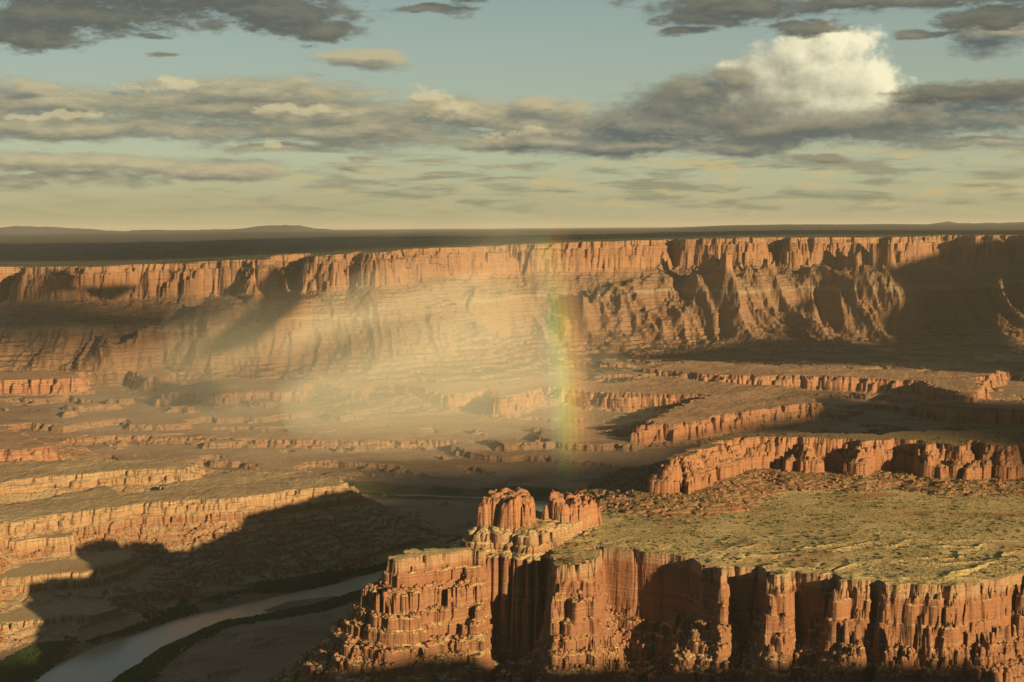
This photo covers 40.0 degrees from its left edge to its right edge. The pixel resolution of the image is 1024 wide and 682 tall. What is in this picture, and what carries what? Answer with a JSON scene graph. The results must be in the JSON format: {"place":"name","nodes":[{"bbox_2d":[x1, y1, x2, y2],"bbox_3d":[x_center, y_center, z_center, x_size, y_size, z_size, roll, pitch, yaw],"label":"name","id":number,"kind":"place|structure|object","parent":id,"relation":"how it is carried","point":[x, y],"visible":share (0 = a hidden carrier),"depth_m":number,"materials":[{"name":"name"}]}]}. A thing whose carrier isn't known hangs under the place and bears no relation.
{"place":"outdoors","nodes":[
{"label":"outdoors","id":0,"kind":"place"},
{"bbox_2d":[0,226,125,233],"bbox_3d":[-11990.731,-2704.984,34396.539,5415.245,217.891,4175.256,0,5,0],"label":"distant hills","id":1,"kind":"structure","parent":0,"point":[20,229],"depth_m":33480.01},
{"bbox_2d":[126,225,337,231],"bbox_3d":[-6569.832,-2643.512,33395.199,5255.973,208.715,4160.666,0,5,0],"label":"distant hills","id":2,"kind":"structure","parent":0,"point":[281,228],"depth_m":32572.42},
{"bbox_2d":[35,494,547,681],"bbox_3d":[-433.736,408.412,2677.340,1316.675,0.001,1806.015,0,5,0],"label":"river","id":3,"kind":"structure","parent":0,"point":[109,661],"depth_m":2143.21,"materials":[{"name":"grey liquid"}]},
{"bbox_2d":[0,223,1023,417],"bbox_3d":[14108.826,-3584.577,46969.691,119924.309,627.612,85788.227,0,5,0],"label":"canyon wall","id":4,"kind":"structure","parent":0,"point":[446,314],"depth_m":5880.77,"materials":[{"name":"brown stone"}]},
{"bbox_2d":[0,229,1023,275],"bbox_3d":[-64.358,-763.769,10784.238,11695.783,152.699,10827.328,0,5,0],"label":"juniper scrub","id":5,"kind":"object","parent":4,"relation":"on","point":[385,249],"visible":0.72,"depth_m":7593.29,"materials":[{"name":"green plant"}]},
{"bbox_2d":[0,334,1023,681],"bbox_3d":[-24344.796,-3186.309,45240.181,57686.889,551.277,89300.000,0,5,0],"label":"valley floor","id":6,"kind":"structure","parent":0,"point":[550,456],"depth_m":3697.17,"materials":[{"name":"soil"}]},
{"bbox_2d":[0,424,110,461],"bbox_3d":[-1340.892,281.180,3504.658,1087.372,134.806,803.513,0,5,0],"label":"red butte","id":7,"kind":"object","parent":6,"relation":"on","point":[16,444],"visible":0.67,"depth_m":3292.86,"materials":[{"name":"stone"}]},
{"bbox_2d":[0,368,325,402],"bbox_3d":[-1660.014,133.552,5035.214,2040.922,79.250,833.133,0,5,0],"label":"bench","id":8,"kind":"object","parent":6,"relation":"on","point":[49,382],"visible":0.97,"depth_m":4793.00,"materials":[{"name":"brown stone"}]},
{"bbox_2d":[0,561,386,681],"bbox_3d":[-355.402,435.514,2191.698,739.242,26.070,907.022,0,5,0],"label":"riverside thicket","id":9,"kind":"object","parent":6,"relation":"on","point":[13,667],"visible":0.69,"depth_m":2131.33,"materials":[{"name":"green plant"}]},
{"bbox_2d":[0,459,465,651],"bbox_3d":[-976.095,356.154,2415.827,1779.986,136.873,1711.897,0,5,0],"label":"pale mesa","id":10,"kind":"structure","parent":6,"relation":"on","point":[64,584],"depth_m":2547.20,"materials":[{"name":"beige stone"}]},
{"bbox_2d":[0,514,375,650],"bbox_3d":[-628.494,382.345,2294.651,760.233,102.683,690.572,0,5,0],"label":"fallen rocks","id":11,"kind":"object","parent":10,"relation":"on","point":[156,593],"visible":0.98,"depth_m":2475.02,"materials":[{"name":"brown stone"}]},
{"bbox_2d":[31,417,626,449],"bbox_3d":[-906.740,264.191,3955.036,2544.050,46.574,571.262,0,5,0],"label":"bench","id":12,"kind":"object","parent":6,"relation":"on","point":[351,433],"visible":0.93,"depth_m":3881.09,"materials":[{"name":"brown stone"}]},
{"bbox_2d":[155,367,599,408],"bbox_3d":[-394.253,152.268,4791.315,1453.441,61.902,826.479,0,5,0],"label":"bench","id":13,"kind":"object","parent":6,"relation":"on","point":[213,390],"visible":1,"depth_m":4581.43,"materials":[{"name":"brown stone"}]},
{"bbox_2d":[270,488,1023,681],"bbox_3d":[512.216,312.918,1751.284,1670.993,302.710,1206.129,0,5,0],"label":"grassy mesa","id":14,"kind":"structure","parent":6,"relation":"on","point":[640,583],"depth_m":1428.93,"materials":[{"name":"brown stone"}]},
{"bbox_2d":[475,487,536,549],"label":"rock tower","id":15,"kind":"structure","parent":14,"relation":"on","point":[517,503],"depth_m":1529.52,"materials":[{"name":"orange stone"}]},
{"bbox_2d":[542,490,602,526],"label":"rock tower","id":16,"kind":"structure","parent":14,"relation":"on","point":[566,503],"depth_m":1582.21,"materials":[{"name":"orange stone"}]},
{"bbox_2d":[270,573,1023,681],"bbox_3d":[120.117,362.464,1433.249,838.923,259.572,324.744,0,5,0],"label":"fallen rocks","id":17,"kind":"object","parent":14,"relation":"on","point":[349,639],"visible":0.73,"depth_m":1401.28,"materials":[{"name":"brown stone"}]},
{"bbox_2d":[473,435,1023,591],"bbox_3d":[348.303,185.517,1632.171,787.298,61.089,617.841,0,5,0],"label":"sagebrush","id":18,"kind":"object","parent":14,"relation":"on","point":[899,541],"visible":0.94,"depth_m":1584.57,"materials":[{"name":"green plant"}]},
{"bbox_2d":[477,376,834,448],"bbox_3d":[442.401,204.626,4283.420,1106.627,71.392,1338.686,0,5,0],"label":"bench","id":19,"kind":"object","parent":6,"relation":"on","point":[715,409],"visible":1,"depth_m":4346.98,"materials":[{"name":"brown stone"}]},
{"bbox_2d":[572,430,1023,517],"bbox_3d":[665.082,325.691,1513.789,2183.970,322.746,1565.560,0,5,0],"label":"mesa","id":20,"kind":"structure","parent":6,"relation":"on","point":[889,454],"depth_m":1850.45,"materials":[{"name":"orange stone"}]},
{"bbox_2d":[472,432,1023,578],"bbox_3d":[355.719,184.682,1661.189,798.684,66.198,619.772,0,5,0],"label":"juniper bushes","id":21,"kind":"object","parent":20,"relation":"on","point":[823,542],"visible":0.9,"depth_m":1576.41,"materials":[{"name":"green plant"}]},
{"bbox_2d":[584,461,1023,512],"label":"fallen rocks","id":22,"kind":"object","parent":20,"relation":"on","point":[740,486],"visible":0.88,"depth_m":1803.64,"materials":[{"name":"brown stone"}]},
{"bbox_2d":[642,359,1023,404],"bbox_3d":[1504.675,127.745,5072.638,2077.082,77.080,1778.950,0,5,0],"label":"bench","id":23,"kind":"object","parent":6,"relation":"on","point":[943,385],"visible":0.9,"depth_m":4797.30,"materials":[{"name":"brown stone"}]},
{"bbox_2d":[898,394,1023,430],"bbox_3d":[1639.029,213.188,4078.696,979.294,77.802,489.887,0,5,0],"label":"bench","id":24,"kind":"object","parent":6,"relation":"on","point":[989,412],"visible":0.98,"depth_m":4081.92,"materials":[{"name":"brown stone"}]},
{"bbox_2d":[0,0,1023,230],"label":"sky","id":25,"kind":"structure","parent":0,"point":[116,115],"materials":[{"name":"blue"}]},
{"bbox_2d":[934,221,1023,223],"bbox_3d":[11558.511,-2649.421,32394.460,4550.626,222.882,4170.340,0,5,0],"label":"distant hills","id":26,"kind":"structure","parent":0,"point":[948,222],"depth_m":31805.94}
]}

